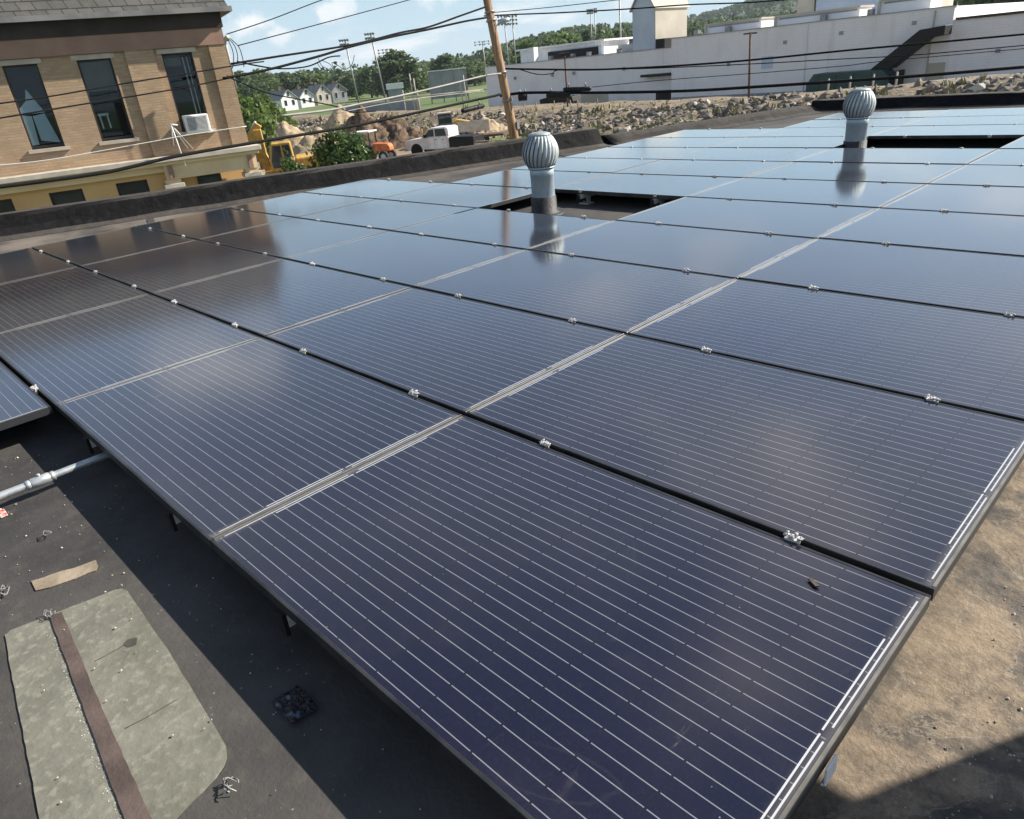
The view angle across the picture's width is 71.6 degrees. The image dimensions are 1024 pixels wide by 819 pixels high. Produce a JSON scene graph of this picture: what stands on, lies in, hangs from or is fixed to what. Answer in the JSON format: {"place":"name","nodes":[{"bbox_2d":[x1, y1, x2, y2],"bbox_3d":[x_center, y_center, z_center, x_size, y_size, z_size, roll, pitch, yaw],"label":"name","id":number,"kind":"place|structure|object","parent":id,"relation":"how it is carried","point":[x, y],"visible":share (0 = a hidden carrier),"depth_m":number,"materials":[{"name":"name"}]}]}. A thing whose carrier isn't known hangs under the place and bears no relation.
{"place":"outdoors","nodes":[
{"label":"outdoors","id":0,"kind":"place"},
{"bbox_2d":[0,78,230,118],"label":"overhead wire","id":1,"kind":"object","parent":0,"point":[110,99],"visible":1,"depth_m":14.40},
{"bbox_2d":[0,61,263,103],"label":"overhead wire","id":2,"kind":"object","parent":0,"point":[123,83],"visible":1,"depth_m":14.52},
{"bbox_2d":[269,87,298,110],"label":"gabled house","id":3,"kind":"structure","parent":0,"point":[287,104],"depth_m":207.21,"materials":[{"name":"white paint"}]},
{"bbox_2d":[291,86,314,107],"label":"gabled house","id":4,"kind":"structure","parent":0,"point":[303,94],"depth_m":221.47,"materials":[{"name":"paint"}]},
{"bbox_2d":[307,82,331,104],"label":"gabled house","id":5,"kind":"structure","parent":0,"point":[321,92],"depth_m":232.92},
{"bbox_2d":[326,81,347,102],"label":"gabled house","id":6,"kind":"structure","parent":0,"point":[339,92],"depth_m":245.34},
{"bbox_2d":[258,147,454,175],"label":"construction yard","id":7,"kind":"structure","parent":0,"point":[400,151],"depth_m":57.68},
{"bbox_2d":[237,93,280,169],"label":"tree","id":8,"kind":"object","parent":7,"relation":"on","point":[249,115],"visible":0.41,"depth_m":53.92,"materials":[{"name":"green plant"}]},
{"bbox_2d":[250,92,293,132],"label":"tree","id":9,"kind":"object","parent":7,"relation":"on","point":[278,111],"visible":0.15,"depth_m":65.19,"materials":[{"name":"green plant"}]},
{"bbox_2d":[247,121,318,174],"bbox_3d":[-12.134,-13.813,39.016,6.050,4.139,2.600,-12,26,-12],"label":"excavator","id":10,"kind":"object","parent":7,"relation":"on","point":[270,163],"visible":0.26,"depth_m":38.08,"materials":[{"name":"metal"}]},
{"bbox_2d":[257,104,353,163],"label":"dirt mound","id":11,"kind":"object","parent":7,"relation":"on","point":[298,144],"visible":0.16,"depth_m":62.27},
{"bbox_2d":[305,118,378,168],"bbox_3d":[-5.451,-7.243,23.545,2.444,4.535,2.299,19,35,42],"label":"leafy bush","id":12,"kind":"object","parent":7,"relation":"on","point":[343,149],"visible":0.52,"depth_m":22.63,"materials":[{"name":"green plant"}]},
{"bbox_2d":[351,129,396,159],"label":"tractor","id":13,"kind":"object","parent":7,"relation":"on","point":[384,149],"visible":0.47,"depth_m":52.23,"materials":[{"name":"orange metal"}]},
{"bbox_2d":[342,105,422,148],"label":"dirt mound","id":14,"kind":"object","parent":7,"relation":"on","point":[397,133],"visible":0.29,"depth_m":62.09,"materials":[{"name":"soil"}]},
{"bbox_2d":[404,125,483,153],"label":"pickup truck","id":15,"kind":"object","parent":7,"relation":"on","point":[441,137],"visible":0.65,"depth_m":52.90,"materials":[{"name":"white paint"}]},
{"bbox_2d":[438,119,504,142],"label":"flatbed trailer","id":16,"kind":"object","parent":7,"relation":"on","point":[473,125],"visible":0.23,"depth_m":56.25,"materials":[{"name":"metal"}]},
{"bbox_2d":[483,0,519,138],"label":"utility pole","id":17,"kind":"object","parent":7,"relation":"on","point":[513,125],"visible":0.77,"depth_m":23.37,"materials":[{"name":"brown wood"}]},
{"bbox_2d":[0,93,500,188],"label":"overhead wire","id":18,"kind":"object","parent":17,"relation":"attached to","point":[18,184],"visible":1,"depth_m":16.34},
{"bbox_2d":[222,17,487,78],"bbox_3d":[-3.671,-9.889,19.155,0.064,1.144,9.546,15,32,36],"label":"overhead wire","id":19,"kind":"object","parent":17,"relation":"attached to","point":[315,57],"visible":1,"depth_m":18.33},
{"bbox_2d":[231,6,487,64],"bbox_3d":[-3.592,-10.219,19.144,0.056,1.163,9.311,15,32,36],"label":"overhead wire","id":20,"kind":"object","parent":17,"relation":"attached to","point":[297,53],"visible":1,"depth_m":18.47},
{"bbox_2d":[279,73,500,116],"bbox_3d":[-3.028,-9.077,20.289,0.060,0.469,8.686,15,32,36],"label":"overhead wire","id":21,"kind":"object","parent":17,"relation":"attached to","point":[348,106],"visible":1,"depth_m":19.72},
{"bbox_2d":[484,0,783,16],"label":"overhead wire","id":22,"kind":"object","parent":17,"relation":"attached to","point":[638,8],"visible":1,"depth_m":21.87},
{"bbox_2d":[500,65,1023,96],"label":"overhead wire","id":23,"kind":"object","parent":17,"relation":"attached to","point":[795,84],"visible":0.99,"depth_m":21.93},
{"bbox_2d":[563,82,590,90],"bbox_3d":[2.131,-10.559,23.248,0.925,0.296,0.140,1,26,13],"label":"splice case","id":24,"kind":"object","parent":23,"relation":"hanging from","point":[568,88],"visible":1,"depth_m":23.22,"materials":[{"name":"black plastic"}]},
{"bbox_2d":[594,48,1023,86],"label":"overhead wire","id":25,"kind":"object","parent":24,"relation":"attached to","point":[812,68],"visible":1,"depth_m":21.59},
{"bbox_2d":[505,33,1023,70],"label":"overhead wire","id":26,"kind":"object","parent":17,"relation":"attached to","point":[934,42],"visible":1,"depth_m":21.69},
{"bbox_2d":[522,45,1023,74],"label":"overhead wire","id":27,"kind":"object","parent":17,"relation":"attached to","point":[814,60],"visible":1,"depth_m":21.43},
{"bbox_2d":[345,100,420,112],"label":"retaining wall","id":28,"kind":"structure","parent":0,"point":[399,106],"depth_m":123.16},
{"bbox_2d":[286,94,488,115],"bbox_3d":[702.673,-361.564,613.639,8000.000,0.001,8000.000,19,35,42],"label":"ground","id":29,"kind":"structure","parent":0,"point":[428,104],"depth_m":154.79,"materials":[{"name":"green plant"}]},
{"bbox_2d":[0,0,261,212],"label":"brick building","id":30,"kind":"structure","parent":29,"relation":"on","point":[50,47],"depth_m":18.77,"materials":[{"name":"brick"}]},
{"bbox_2d":[2,64,64,149],"bbox_3d":[-12.283,-7.773,18.264,0.763,1.961,0.340,-19,28,-25],"label":"window","id":31,"kind":"structure","parent":30,"relation":"in","point":[42,130],"depth_m":18.24,"materials":[{"name":"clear glass"}]},
{"bbox_2d":[49,188,85,204],"bbox_3d":[-11.989,-5.443,19.347,0.799,1.039,0.258,-19,28,-25],"label":"shop window","id":32,"kind":"structure","parent":30,"relation":"in","point":[76,195],"depth_m":19.16,"materials":[{"name":"black glass"}]},
{"bbox_2d":[77,58,133,141],"bbox_3d":[-10.849,-8.254,18.957,0.799,1.961,0.340,-19,28,-25],"label":"window","id":33,"kind":"structure","parent":30,"relation":"in","point":[111,117],"depth_m":19.03,"materials":[{"name":"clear glass"}]},
{"bbox_2d":[116,179,149,195],"bbox_3d":[-10.594,-5.911,20.022,0.799,1.039,0.258,-19,28,-25],"label":"shop window","id":34,"kind":"structure","parent":30,"relation":"in","point":[139,186],"depth_m":19.85,"materials":[{"name":"black glass"}]},
{"bbox_2d":[161,52,206,131],"bbox_3d":[-9.104,-8.839,19.801,0.781,1.961,0.340,-19,28,-25],"label":"window","id":35,"kind":"structure","parent":30,"relation":"in","point":[188,101],"depth_m":19.82,"materials":[{"name":"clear glass"}]},
{"bbox_2d":[181,113,212,134],"bbox_3d":[-8.856,-8.014,19.929,0.730,0.498,0.538,-19,28,-25],"label":"air conditioner","id":36,"kind":"object","parent":30,"relation":"attached to","point":[196,123],"visible":0.96,"depth_m":19.72,"materials":[{"name":"white paint"}]},
{"bbox_2d":[362,73,482,109],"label":"field fence","id":37,"kind":"object","parent":29,"relation":"on","point":[417,96],"visible":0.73,"depth_m":109.25,"materials":[{"name":"metal"}]},
{"bbox_2d":[427,67,468,103],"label":"scoreboard","id":38,"kind":"object","parent":29,"relation":"on","point":[441,77],"visible":0.83,"depth_m":149.29,"materials":[{"name":"metal"}]},
{"bbox_2d":[0,91,1023,818],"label":"roofed building","id":39,"kind":"structure","parent":29,"relation":"on","point":[178,655],"depth_m":1.76,"materials":[{"name":"rubber"}]},
{"bbox_2d":[0,362,52,430],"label":"solar panel","id":40,"kind":"object","parent":39,"relation":"on","point":[21,402],"visible":1,"depth_m":3.23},
{"bbox_2d":[0,248,77,283],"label":"solar panel","id":41,"kind":"object","parent":39,"relation":"on","point":[21,264],"visible":0.74,"depth_m":6.18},
{"bbox_2d":[0,452,109,499],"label":"conduit","id":42,"kind":"object","parent":39,"relation":"on","point":[38,480],"visible":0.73,"depth_m":2.72,"materials":[{"name":"metal"}]},
{"bbox_2d":[0,267,148,332],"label":"solar panel","id":43,"kind":"object","parent":39,"relation":"on","point":[39,299],"visible":0.75,"depth_m":5.03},
{"bbox_2d":[83,436,96,453],"bbox_3d":[-0.336,-0.566,4.142,0.120,0.108,4.002,19,35,42],"label":"mounting rail","id":44,"kind":"object","parent":39,"relation":"on","point":[90,444],"visible":0.15,"depth_m":2.91,"materials":[{"name":"metal"}]},
{"bbox_2d":[56,337,461,548],"bbox_3d":[-1.113,0.014,2.945,1.624,0.037,1.000,20,35,42],"label":"solar panel","id":45,"kind":"object","parent":44,"relation":"on","point":[206,449],"visible":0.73,"depth_m":2.77,"materials":[{"name":"glass"}]},
{"bbox_2d":[265,287,623,415],"bbox_3d":[-0.396,-0.359,3.567,1.624,0.036,1.000,19,35,42],"label":"solar panel","id":46,"kind":"object","parent":44,"relation":"on","point":[462,356],"visible":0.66,"depth_m":3.42,"materials":[{"name":"glass"}]},
{"bbox_2d":[415,250,734,333],"bbox_3d":[0.321,-0.733,4.189,1.624,0.038,1.000,20,35,42],"label":"solar panel","id":47,"kind":"object","parent":44,"relation":"on","point":[625,298],"visible":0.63,"depth_m":4.06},
{"bbox_2d":[31,226,194,267],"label":"solar panel","id":48,"kind":"object","parent":39,"relation":"on","point":[93,248],"visible":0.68,"depth_m":6.73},
{"bbox_2d":[0,294,259,411],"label":"solar panel","id":49,"kind":"object","parent":39,"relation":"on","point":[59,360],"visible":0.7,"depth_m":3.89,"materials":[{"name":"glass"}]},
{"bbox_2d":[165,509,180,531],"bbox_3d":[0.285,-0.347,3.558,0.120,0.108,4.002,19,35,42],"label":"mounting rail","id":50,"kind":"object","parent":39,"relation":"on","point":[173,520],"visible":0.15,"depth_m":2.32,"materials":[{"name":"metal"}]},
{"bbox_2d":[528,220,815,278],"bbox_3d":[1.038,-1.105,4.811,1.624,0.036,1.000,20,35,42],"label":"solar panel","id":51,"kind":"object","parent":50,"relation":"on","point":[727,253],"visible":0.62,"depth_m":4.70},
{"bbox_2d":[81,240,282,294],"bbox_3d":[-2.694,-1.170,5.730,1.624,0.035,1.000,19,35,42],"label":"solar panel","id":52,"kind":"object","parent":39,"relation":"on","point":[151,272],"visible":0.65,"depth_m":5.63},
{"bbox_2d":[137,208,294,239],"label":"solar panel","id":53,"kind":"object","parent":39,"relation":"on","point":[202,225],"visible":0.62,"depth_m":7.35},
{"bbox_2d":[153,259,411,338],"bbox_3d":[-1.545,-0.765,4.649,1.624,0.035,1.000,19,35,42],"label":"solar panel","id":54,"kind":"object","parent":39,"relation":"on","point":[264,300],"visible":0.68,"depth_m":4.53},
{"bbox_2d":[275,608,295,636],"bbox_3d":[1.024,-0.271,3.243,0.120,0.108,4.602,19,35,42],"label":"mounting rail","id":55,"kind":"object","parent":39,"relation":"on","point":[285,622],"visible":0.15,"depth_m":1.83,"materials":[{"name":"metal"}]},
{"bbox_2d":[210,415,930,818],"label":"solar panel","id":56,"kind":"object","parent":55,"relation":"on","point":[514,625],"visible":1,"depth_m":1.63,"materials":[{"name":"glass"}]},
{"bbox_2d":[467,334,1023,600],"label":"solar panel","id":57,"kind":"object","parent":55,"relation":"on","point":[903,489],"visible":0.86,"depth_m":2.27,"materials":[{"name":"glass"}]},
{"bbox_2d":[628,279,1023,420],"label":"solar panel","id":58,"kind":"object","parent":55,"relation":"on","point":[970,360],"visible":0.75,"depth_m":3.01,"materials":[{"name":"glass"}]},
{"bbox_2d":[738,238,1023,317],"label":"solar panel","id":59,"kind":"object","parent":55,"relation":"on","point":[980,282],"visible":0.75,"depth_m":3.76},
{"bbox_2d":[819,208,1023,256],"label":"solar panel","id":60,"kind":"object","parent":55,"relation":"on","point":[984,233],"visible":0.75,"depth_m":4.48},
{"bbox_2d":[199,218,388,258],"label":"solar panel","id":61,"kind":"object","parent":39,"relation":"on","point":[284,239],"visible":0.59,"depth_m":6.27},
{"bbox_2d":[272,684,317,723],"bbox_3d":[-0.511,0.693,1.671,0.106,0.011,0.069,19,35,42],"label":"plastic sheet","id":62,"kind":"object","parent":39,"relation":"on","point":[294,703],"visible":1,"depth_m":1.67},
{"bbox_2d":[227,192,375,217],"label":"solar panel","id":63,"kind":"object","parent":39,"relation":"on","point":[296,205],"visible":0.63,"depth_m":7.98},
{"bbox_2d":[304,179,445,198],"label":"solar panel","id":64,"kind":"object","parent":39,"relation":"on","point":[374,188],"visible":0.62,"depth_m":8.61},
{"bbox_2d":[297,199,474,230],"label":"solar panel","id":65,"kind":"object","parent":39,"relation":"on","point":[390,215],"visible":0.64,"depth_m":6.89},
{"bbox_2d":[286,231,524,287],"bbox_3d":[-0.828,-1.138,5.270,1.624,0.035,1.000,19,35,42],"label":"solar panel","id":66,"kind":"object","parent":39,"relation":"on","point":[410,260],"visible":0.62,"depth_m":5.17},
{"bbox_2d":[380,183,531,208],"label":"solar panel","id":67,"kind":"object","parent":39,"relation":"on","point":[475,196],"visible":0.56,"depth_m":7.50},
{"bbox_2d":[392,208,612,249],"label":"solar panel","id":68,"kind":"object","parent":39,"relation":"on","point":[518,230],"visible":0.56,"depth_m":5.80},
{"bbox_2d":[5,455,1023,817],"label":"roof grit","id":69,"kind":"object","parent":39,"relation":"on","point":[383,749],"visible":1,"depth_m":1.55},
{"bbox_2d":[450,169,607,187],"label":"solar panel","id":70,"kind":"object","parent":39,"relation":"on","point":[513,178],"visible":0.52,"depth_m":8.18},
{"bbox_2d":[522,131,565,214],"bbox_3d":[0.283,-2.234,6.726,0.426,0.752,0.426,3,27,17],"label":"roof vent","id":71,"kind":"object","parent":39,"relation":"on","point":[540,152],"visible":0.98,"depth_m":6.62,"materials":[{"name":"metal"}]},
{"bbox_2d":[512,158,661,172],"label":"solar panel","id":72,"kind":"object","parent":39,"relation":"on","point":[605,165],"visible":0.63,"depth_m":8.69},
{"bbox_2d":[562,147,706,158],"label":"solar panel","id":73,"kind":"object","parent":39,"relation":"on","point":[639,152],"visible":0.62,"depth_m":9.41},
{"bbox_2d":[555,173,740,199],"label":"solar panel","id":74,"kind":"object","parent":39,"relation":"on","point":[673,187],"visible":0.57,"depth_m":7.02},
{"bbox_2d":[610,137,744,147],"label":"solar panel","id":75,"kind":"object","parent":39,"relation":"on","point":[707,142],"visible":0.67,"depth_m":10.05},
{"bbox_2d":[612,159,790,177],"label":"solar panel","id":76,"kind":"object","parent":39,"relation":"on","point":[727,168],"visible":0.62,"depth_m":7.68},
{"bbox_2d":[650,128,778,137],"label":"solar panel","id":77,"kind":"object","parent":39,"relation":"on","point":[717,133],"visible":0.63,"depth_m":10.68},
{"bbox_2d":[617,197,877,238],"bbox_3d":[1.756,-1.479,5.432,1.624,0.037,1.000,20,36,42],"label":"solar panel","id":78,"kind":"object","parent":39,"relation":"on","point":[816,221],"visible":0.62,"depth_m":5.33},
{"bbox_2d":[664,148,831,161],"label":"solar panel","id":79,"kind":"object","parent":39,"relation":"on","point":[760,154],"visible":0.62,"depth_m":8.31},
{"bbox_2d":[708,136,867,147],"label":"solar panel","id":80,"kind":"object","parent":39,"relation":"on","point":[798,142],"visible":0.74,"depth_m":8.96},
{"bbox_2d":[687,178,925,207],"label":"solar panel","id":81,"kind":"object","parent":39,"relation":"on","point":[857,194],"visible":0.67,"depth_m":5.96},
{"bbox_2d":[749,126,897,138],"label":"solar panel","id":82,"kind":"object","parent":39,"relation":"on","point":[811,131],"visible":0.74,"depth_m":9.65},
{"bbox_2d":[745,162,963,183],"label":"solar panel","id":83,"kind":"object","parent":39,"relation":"on","point":[894,173],"visible":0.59,"depth_m":6.59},
{"bbox_2d":[784,117,924,127],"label":"solar panel","id":84,"kind":"object","parent":39,"relation":"on","point":[872,122],"visible":0.58,"depth_m":10.22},
{"bbox_2d":[843,88,875,147],"bbox_3d":[4.003,-3.328,8.226,0.445,0.736,0.445,11,30,31],"label":"roof vent","id":85,"kind":"object","parent":39,"relation":"on","point":[859,104],"visible":0.96,"depth_m":8.11,"materials":[{"name":"metal"}]},
{"bbox_2d":[813,110,945,119],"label":"solar panel","id":86,"kind":"object","parent":39,"relation":"on","point":[903,114],"visible":0.63,"depth_m":10.73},
{"bbox_2d":[793,148,997,164],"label":"solar panel","id":87,"kind":"object","parent":39,"relation":"on","point":[963,156],"visible":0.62,"depth_m":7.21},
{"bbox_2d":[869,124,1023,138],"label":"solar panel","id":88,"kind":"object","parent":39,"relation":"on","point":[966,131],"visible":0.97,"depth_m":8.46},
{"bbox_2d":[880,184,1023,215],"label":"solar panel","id":89,"kind":"object","parent":39,"relation":"on","point":[999,200],"visible":0.73,"depth_m":5.20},
{"bbox_2d":[901,115,1023,125],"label":"solar panel","id":90,"kind":"object","parent":39,"relation":"on","point":[979,120],"visible":0.75,"depth_m":9.24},
{"bbox_2d":[928,164,1023,186],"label":"solar panel","id":91,"kind":"object","parent":39,"relation":"on","point":[998,175],"visible":0.75,"depth_m":5.88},
{"bbox_2d":[929,107,1023,116],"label":"solar panel","id":92,"kind":"object","parent":39,"relation":"on","point":[985,111],"visible":0.75,"depth_m":9.95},
{"bbox_2d":[968,149,1023,164],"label":"solar panel","id":93,"kind":"object","parent":39,"relation":"on","point":[1006,157],"visible":0.74,"depth_m":6.56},
{"bbox_2d":[485,0,1023,106],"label":"industrial building","id":94,"kind":"structure","parent":29,"relation":"on","point":[660,37],"depth_m":69.83,"materials":[{"name":"white concrete"}]},
{"bbox_2d":[806,25,952,91],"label":"compactor","id":95,"kind":"object","parent":29,"relation":"on","point":[883,69],"visible":0.58,"depth_m":60.21,"materials":[{"name":"green metal"}]},
{"bbox_2d":[305,83,487,107],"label":"ball field","id":96,"kind":"structure","parent":0,"point":[367,97],"depth_m":227.27,"materials":[{"name":"green plant"}]},
{"bbox_2d":[234,70,269,102],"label":"tree","id":97,"kind":"object","parent":96,"relation":"on","point":[247,81],"visible":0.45,"depth_m":255.09,"materials":[{"name":"green plant"}]},
{"bbox_2d":[244,68,283,96],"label":"tree","id":98,"kind":"object","parent":96,"relation":"on","point":[267,78],"visible":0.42,"depth_m":266.13,"materials":[{"name":"green plant"}]},
{"bbox_2d":[270,70,306,90],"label":"tree","id":99,"kind":"object","parent":96,"relation":"on","point":[286,78],"visible":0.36,"depth_m":277.55,"materials":[{"name":"green plant"}]},
{"bbox_2d":[334,70,367,98],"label":"tree","id":100,"kind":"object","parent":96,"relation":"on","point":[346,80],"visible":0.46,"depth_m":264.77,"materials":[{"name":"green plant"}]},
{"bbox_2d":[345,65,379,97],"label":"tree","id":101,"kind":"object","parent":96,"relation":"on","point":[366,72],"visible":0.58,"depth_m":256.21,"materials":[{"name":"green plant"}]},
{"bbox_2d":[369,56,407,96],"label":"tree","id":102,"kind":"object","parent":96,"relation":"on","point":[374,87],"visible":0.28,"depth_m":232.08,"materials":[{"name":"green plant"}]},
{"bbox_2d":[371,49,421,93],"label":"tree","id":103,"kind":"object","parent":96,"relation":"on","point":[396,60],"visible":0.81,"depth_m":228.39,"materials":[{"name":"green plant"}]},
{"bbox_2d":[429,52,466,71],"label":"tree","id":104,"kind":"object","parent":96,"relation":"on","point":[445,61],"visible":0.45,"depth_m":266.75,"materials":[{"name":"green plant"}]},
{"bbox_2d":[467,59,486,85],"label":"tree","id":105,"kind":"object","parent":96,"relation":"on","point":[480,67],"visible":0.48,"depth_m":281.82,"materials":[{"name":"green plant"}]},
{"bbox_2d":[503,37,541,64],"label":"tree","id":106,"kind":"object","parent":96,"relation":"on","point":[525,43],"visible":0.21,"depth_m":212.33,"materials":[{"name":"green plant"}]},
{"bbox_2d":[221,0,744,73],"label":"sky","id":107,"kind":"structure","parent":0,"point":[410,14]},
{"bbox_2d":[489,136,524,141],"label":"yard grass","id":108,"kind":"structure","parent":0,"point":[501,138],"depth_m":61.33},
{"bbox_2d":[423,111,471,134],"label":"wheel loader","id":109,"kind":"object","parent":108,"relation":"on","point":[444,118],"visible":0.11,"depth_m":59.51,"materials":[{"name":"yellow metal"}]},
{"bbox_2d":[241,0,981,94],"bbox_3d":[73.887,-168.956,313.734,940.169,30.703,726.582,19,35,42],"label":"hill","id":110,"kind":"structure","parent":0,"point":[627,27],"depth_m":405.39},
{"bbox_2d":[429,0,797,62],"bbox_3d":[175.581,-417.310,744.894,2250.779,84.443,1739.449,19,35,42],"label":"hill","id":111,"kind":"structure","parent":0,"point":[736,9],"depth_m":1086.99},
{"bbox_2d":[289,73,1023,135],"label":"embankment","id":112,"kind":"structure","parent":0,"point":[909,89],"depth_m":59.47,"materials":[{"name":"stone"}]},
{"bbox_2d":[296,73,1023,135],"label":"riprap rubble","id":113,"kind":"object","parent":112,"relation":"on","point":[553,125],"visible":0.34,"depth_m":54.42,"materials":[{"name":"stone"}]},
{"bbox_2d":[298,72,1022,141],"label":"weeds","id":114,"kind":"object","parent":112,"relation":"on","point":[882,93],"visible":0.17,"depth_m":56.85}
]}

